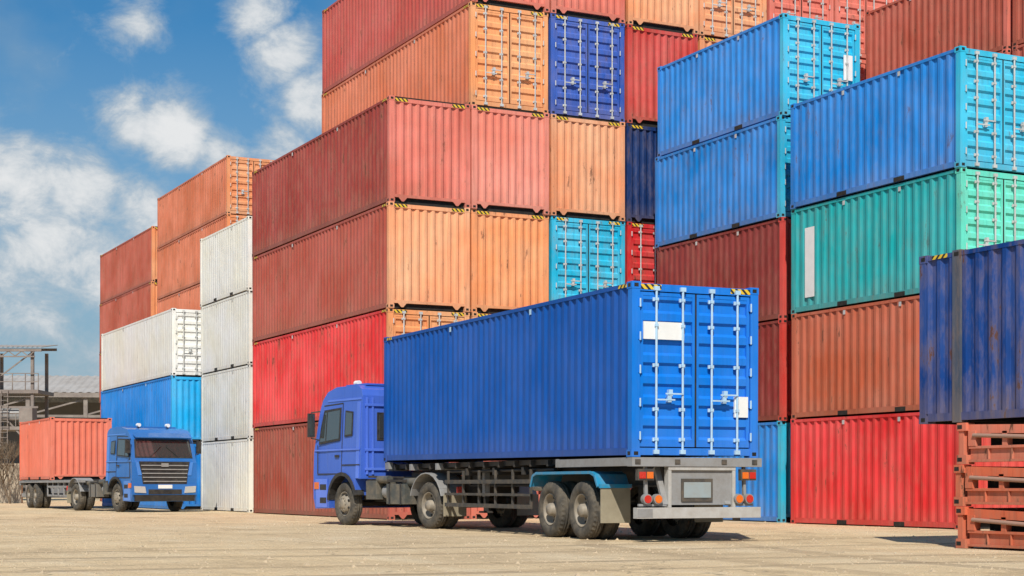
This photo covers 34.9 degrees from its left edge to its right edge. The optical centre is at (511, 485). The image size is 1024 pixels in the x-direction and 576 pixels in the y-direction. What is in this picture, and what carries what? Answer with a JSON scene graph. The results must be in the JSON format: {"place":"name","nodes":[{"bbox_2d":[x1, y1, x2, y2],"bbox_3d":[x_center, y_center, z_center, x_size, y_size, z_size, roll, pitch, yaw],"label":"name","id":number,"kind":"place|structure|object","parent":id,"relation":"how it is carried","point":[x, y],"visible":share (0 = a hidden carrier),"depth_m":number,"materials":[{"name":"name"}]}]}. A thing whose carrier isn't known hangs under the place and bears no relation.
{"place":"outdoors","nodes":[
{"label":"outdoors","id":0,"kind":"place"},
{"bbox_2d":[0,463,22,502],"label":"wall masonry","id":1,"kind":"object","parent":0,"point":[16,490],"depth_m":86.01,"materials":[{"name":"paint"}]},
{"bbox_2d":[0,345,57,462],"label":"steel gantry platform","id":2,"kind":"structure","parent":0,"point":[10,414],"depth_m":98.42,"materials":[{"name":"metal"}]},
{"bbox_2d":[0,0,336,375],"label":"sky","id":3,"kind":"structure","parent":0,"point":[108,107],"materials":[{"name":"blue"}]},
{"bbox_2d":[0,497,1023,575],"bbox_3d":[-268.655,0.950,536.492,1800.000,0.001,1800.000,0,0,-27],"label":"ground","id":4,"kind":"structure","parent":0,"point":[605,562],"depth_m":24.07,"materials":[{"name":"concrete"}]},
{"bbox_2d":[0,441,18,503],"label":"bare shrub","id":5,"kind":"object","parent":4,"relation":"on","point":[2,466],"visible":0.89,"depth_m":84.12,"materials":[{"name":"brown plant"}]},
{"bbox_2d":[0,437,18,476],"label":"bare shrub","id":6,"kind":"object","parent":4,"relation":"on","point":[11,447],"visible":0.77,"depth_m":84.08,"materials":[{"name":"brown plant"}]},
{"bbox_2d":[4,375,99,497],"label":"warehouse shed","id":7,"kind":"structure","parent":4,"relation":"on","point":[76,396],"depth_m":126.47,"materials":[{"name":"metal"}]},
{"bbox_2d":[19,417,200,511],"bbox_3d":[-16.385,-0.874,63.804,3.153,3.672,15.808,0,0,-31],"label":"container truck","id":8,"kind":"object","parent":4,"relation":"on","point":[83,463],"visible":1,"depth_m":60.33,"materials":[{"name":"paint"}]},
{"bbox_2d":[102,443,200,509],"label":"shipping container","id":9,"kind":"object","parent":4,"relation":"on","point":[191,505],"visible":0.2,"depth_m":63.17,"materials":[{"name":"metal"}]},
{"bbox_2d":[101,375,200,442],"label":"shipping container","id":10,"kind":"object","parent":9,"relation":"on","point":[173,400],"visible":0.45,"depth_m":64.48,"materials":[{"name":"metal"}]},
{"bbox_2d":[101,308,200,390],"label":"shipping container","id":11,"kind":"object","parent":10,"relation":"on","point":[167,343],"visible":0.58,"depth_m":65.25,"materials":[{"name":"metal"}]},
{"bbox_2d":[201,438,252,511],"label":"shipping container","id":12,"kind":"object","parent":4,"relation":"on","point":[227,475],"visible":0.45,"depth_m":59.26,"materials":[{"name":"metal"}]},
{"bbox_2d":[201,364,252,441],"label":"shipping container","id":13,"kind":"object","parent":12,"relation":"on","point":[226,405],"visible":0.43,"depth_m":59.30,"materials":[{"name":"metal"}]},
{"bbox_2d":[201,290,252,374],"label":"shipping container","id":14,"kind":"object","parent":13,"relation":"on","point":[226,333],"visible":0.46,"depth_m":59.22,"materials":[{"name":"metal"}]},
{"bbox_2d":[200,216,251,306],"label":"shipping container","id":15,"kind":"object","parent":14,"relation":"on","point":[225,262],"visible":0.44,"depth_m":59.26,"materials":[{"name":"metal"}]},
{"bbox_2d":[253,422,470,519],"bbox_3d":[-4.970,-0.498,50.408,2.456,2.896,12.210,0,0,-26],"label":"shipping container","id":16,"kind":"object","parent":4,"relation":"on","point":[283,469],"visible":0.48,"depth_m":52.16,"materials":[{"name":"metal"}]},
{"bbox_2d":[252,308,469,427],"bbox_3d":[-4.989,-3.394,50.390,2.456,2.896,12.259,0,0,-27],"label":"shipping container","id":17,"kind":"object","parent":16,"relation":"on","point":[298,376],"visible":0.52,"depth_m":49.45,"materials":[{"name":"metal"}]},
{"bbox_2d":[252,201,469,342],"bbox_3d":[-4.994,-6.290,50.382,2.456,2.896,12.210,0,0,-27],"label":"shipping container","id":18,"kind":"object","parent":17,"relation":"on","point":[400,255],"visible":0.84,"depth_m":45.92,"materials":[{"name":"metal"}]},
{"bbox_2d":[252,95,470,256],"bbox_3d":[-4.993,-9.186,50.398,2.456,2.896,12.210,0,0,-27],"label":"shipping container","id":19,"kind":"object","parent":18,"relation":"on","point":[392,148],"visible":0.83,"depth_m":45.95,"materials":[{"name":"metal"}]},
{"bbox_2d":[471,491,539,518],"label":"shipping container","id":20,"kind":"object","parent":4,"relation":"on","point":[475,514],"visible":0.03,"depth_m":45.70,"materials":[{"name":"metal"}]},
{"bbox_2d":[469,312,489,318],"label":"shipping container","id":21,"kind":"object","parent":20,"relation":"on","point":[474,315],"visible":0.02,"depth_m":45.59,"materials":[{"name":"metal"}]},
{"bbox_2d":[470,209,548,313],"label":"shipping container","id":22,"kind":"object","parent":21,"relation":"on","point":[509,260],"visible":0.22,"depth_m":46.07,"materials":[{"name":"metal"}]},
{"bbox_2d":[470,105,548,214],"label":"shipping container","id":23,"kind":"object","parent":22,"relation":"on","point":[509,160],"visible":0.26,"depth_m":46.09,"materials":[{"name":"metal"}]},
{"bbox_2d":[321,1,547,132],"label":"shipping container","id":24,"kind":"object","parent":23,"relation":"on","point":[472,53],"visible":0.69,"depth_m":46.52,"materials":[{"name":"metal"}]},
{"bbox_2d":[322,0,549,93],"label":"shipping container","id":25,"kind":"object","parent":24,"relation":"on","point":[358,36],"visible":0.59,"depth_m":52.30,"materials":[{"name":"metal"}]},
{"bbox_2d":[307,281,761,538],"bbox_3d":[-0.064,-1.239,34.102,3.359,4.402,15.386,0,0,-28],"label":"container truck","id":26,"kind":"object","parent":4,"relation":"on","point":[582,414],"visible":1,"depth_m":29.41,"materials":[{"name":"paint"}]},
{"bbox_2d":[675,421,790,522],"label":"shipping container","id":27,"kind":"object","parent":4,"relation":"on","point":[769,489],"visible":0.22,"depth_m":41.78,"materials":[{"name":"metal"}]},
{"bbox_2d":[758,319,791,422],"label":"shipping container","id":28,"kind":"object","parent":27,"relation":"on","point":[774,371],"visible":0.14,"depth_m":41.70,"materials":[{"name":"metal"}]},
{"bbox_2d":[657,217,790,322],"bbox_3d":[6.611,-5.527,44.642,2.456,2.591,6.076,0,0,-27],"label":"shipping container","id":29,"kind":"object","parent":28,"relation":"on","point":[756,256],"visible":0.42,"depth_m":42.96,"materials":[{"name":"metal"}]},
{"bbox_2d":[655,115,790,247],"bbox_3d":[6.574,-8.118,44.652,2.456,2.591,6.125,0,0,-27],"label":"shipping container","id":30,"kind":"object","parent":29,"relation":"on","point":[741,178],"visible":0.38,"depth_m":43.70,"materials":[{"name":"metal"}]},
{"bbox_2d":[657,13,859,156],"bbox_3d":[6.638,-10.710,44.620,2.456,2.591,6.125,0,0,-27],"label":"shipping container","id":31,"kind":"object","parent":30,"relation":"on","point":[780,64],"visible":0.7,"depth_m":42.67,"materials":[{"name":"metal"}]},
{"bbox_2d":[791,412,1023,528],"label":"shipping container","id":32,"kind":"object","parent":4,"relation":"on","point":[897,469],"visible":0.58,"depth_m":37.43,"materials":[{"name":"metal"}]},
{"bbox_2d":[791,295,919,418],"bbox_3d":[9.375,-2.937,38.110,2.456,2.591,6.125,0,0,-27],"label":"shipping container","id":33,"kind":"object","parent":32,"relation":"on","point":[859,360],"visible":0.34,"depth_m":38.08,"materials":[{"name":"metal"}]},
{"bbox_2d":[791,167,1023,313],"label":"shipping container","id":34,"kind":"object","parent":33,"relation":"on","point":[871,246],"visible":0.73,"depth_m":36.95,"materials":[{"name":"metal"}]},
{"bbox_2d":[790,45,1023,209],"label":"shipping container","id":35,"kind":"object","parent":34,"relation":"on","point":[956,107],"visible":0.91,"depth_m":36.34,"materials":[{"name":"metal"}]},
{"bbox_2d":[956,507,1023,548],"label":"flat rack","id":36,"kind":"object","parent":4,"relation":"on","point":[1007,526],"visible":1,"depth_m":24.04,"materials":[{"name":"metal"}]},
{"bbox_2d":[954,465,1023,505],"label":"flat rack","id":37,"kind":"object","parent":36,"relation":"on","point":[1005,485],"visible":1,"depth_m":24.04,"materials":[{"name":"metal"}]},
{"bbox_2d":[957,423,1023,463],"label":"flat rack","id":38,"kind":"object","parent":37,"relation":"on","point":[1007,443],"visible":1,"depth_m":24.03,"materials":[{"name":"metal"}]},
{"bbox_2d":[919,239,1023,424],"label":"shipping container","id":39,"kind":"object","parent":38,"relation":"on","point":[971,335],"visible":0.99,"depth_m":24.34,"materials":[{"name":"metal"}]},
{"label":"shipping container","id":40,"kind":"object","parent":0,"visible":0},
{"bbox_2d":[549,215,624,300],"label":"shipping container","id":41,"kind":"object","parent":40,"relation":"on","point":[586,255],"visible":0.38,"depth_m":47.21,"materials":[{"name":"metal"}]},
{"bbox_2d":[549,114,624,221],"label":"shipping container","id":42,"kind":"object","parent":41,"relation":"on","point":[586,168],"visible":0.26,"depth_m":47.22,"materials":[{"name":"metal"}]},
{"bbox_2d":[548,13,624,121],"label":"shipping container","id":43,"kind":"object","parent":42,"relation":"on","point":[585,68],"visible":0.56,"depth_m":47.19,"materials":[{"name":"metal"}]},
{"bbox_2d":[548,0,624,23],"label":"shipping container","id":44,"kind":"object","parent":43,"relation":"on","point":[611,11],"visible":0.16,"depth_m":47.29,"materials":[{"name":"metal"}]},
{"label":"shipping container","id":45,"kind":"object","parent":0,"visible":0},
{"bbox_2d":[625,221,656,283],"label":"shipping container","id":46,"kind":"object","parent":45,"relation":"on","point":[640,257],"visible":0.11,"depth_m":48.01,"materials":[{"name":"metal"}]},
{"bbox_2d":[625,123,657,224],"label":"shipping container","id":47,"kind":"object","parent":46,"relation":"on","point":[641,146],"visible":0.14,"depth_m":48.05,"materials":[{"name":"metal"}]},
{"bbox_2d":[624,24,697,125],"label":"shipping container","id":48,"kind":"object","parent":47,"relation":"on","point":[648,51],"visible":0.2,"depth_m":48.07,"materials":[{"name":"metal"}]},
{"bbox_2d":[625,0,698,33],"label":"shipping container","id":49,"kind":"object","parent":48,"relation":"on","point":[677,15],"visible":0.1,"depth_m":48.37,"materials":[{"name":"metal"}]},
{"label":"shipping container","id":50,"kind":"object","parent":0,"visible":0},
{"bbox_2d":[698,35,723,50],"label":"shipping container","id":51,"kind":"object","parent":50,"relation":"on","point":[704,41],"visible":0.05,"depth_m":49.05,"materials":[{"name":"metal"}]},
{"bbox_2d":[698,0,766,38],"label":"shipping container","id":52,"kind":"object","parent":51,"relation":"on","point":[723,19],"visible":0.23,"depth_m":49.41,"materials":[{"name":"metal"}]},
{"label":"shipping container","id":53,"kind":"object","parent":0,"visible":0},
{"bbox_2d":[860,59,865,80],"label":"shipping container","id":54,"kind":"object","parent":53,"relation":"on","point":[862,70],"visible":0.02,"depth_m":51.70,"materials":[{"name":"metal"}]},
{"bbox_2d":[833,0,895,59],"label":"shipping container","id":55,"kind":"object","parent":54,"relation":"on","point":[851,12],"visible":0.09,"depth_m":51.57,"materials":[{"name":"metal"}]},
{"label":"shipping container","id":56,"kind":"object","parent":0,"visible":0},
{"bbox_2d":[767,0,832,21],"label":"shipping container","id":57,"kind":"object","parent":56,"relation":"on","point":[818,9],"visible":0.11,"depth_m":50.64,"materials":[{"name":"metal"}]},
{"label":"shipping container","id":58,"kind":"object","parent":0,"visible":0},
{"bbox_2d":[157,284,200,313],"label":"shipping container","id":59,"kind":"object","parent":58,"relation":"on","point":[189,298],"visible":0.09,"depth_m":78.52,"materials":[{"name":"metal"}]},
{"bbox_2d":[157,214,245,299],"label":"shipping container","id":60,"kind":"object","parent":59,"relation":"on","point":[178,265],"visible":0.2,"depth_m":78.50,"materials":[{"name":"metal"}]},
{"bbox_2d":[157,155,273,248],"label":"shipping container","id":61,"kind":"object","parent":60,"relation":"on","point":[217,190],"visible":0.59,"depth_m":74.83,"materials":[{"name":"metal"}]},
{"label":"shipping container","id":62,"kind":"object","parent":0,"visible":0},
{"bbox_2d":[99,354,100,402],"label":"shipping container","id":63,"kind":"object","parent":62,"relation":"on","point":[99,378],"visible":0.05,"depth_m":95.73,"materials":[{"name":"metal"}]},
{"bbox_2d":[99,281,156,353],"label":"shipping container","id":64,"kind":"object","parent":63,"relation":"on","point":[134,305],"visible":0.37,"depth_m":89.31,"materials":[{"name":"metal"}]},
{"bbox_2d":[100,226,156,303],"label":"shipping container","id":65,"kind":"object","parent":64,"relation":"on","point":[129,265],"visible":0.47,"depth_m":89.53,"materials":[{"name":"metal"}]},
{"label":"shipping container","id":66,"kind":"object","parent":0,"visible":0},
{"bbox_2d":[997,48,1011,54],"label":"shipping container","id":67,"kind":"object","parent":66,"relation":"on","point":[1007,51],"visible":0.02,"depth_m":44.83,"materials":[{"name":"metal"}]},
{"bbox_2d":[866,0,1012,78],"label":"shipping container","id":68,"kind":"object","parent":67,"relation":"on","point":[900,33],"visible":0.5,"depth_m":47.62,"materials":[{"name":"metal"}]},
{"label":"shipping container","id":69,"kind":"object","parent":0,"visible":0},
{"bbox_2d":[1012,44,1023,56],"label":"shipping container","id":70,"kind":"object","parent":69,"relation":"on","point":[1017,50],"visible":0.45,"depth_m":44.41,"materials":[{"name":"metal"}]},
{"bbox_2d":[1012,0,1023,46],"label":"shipping container","id":71,"kind":"object","parent":70,"relation":"on","point":[1018,22],"visible":0.99,"depth_m":44.47,"materials":[{"name":"metal"}]}
]}

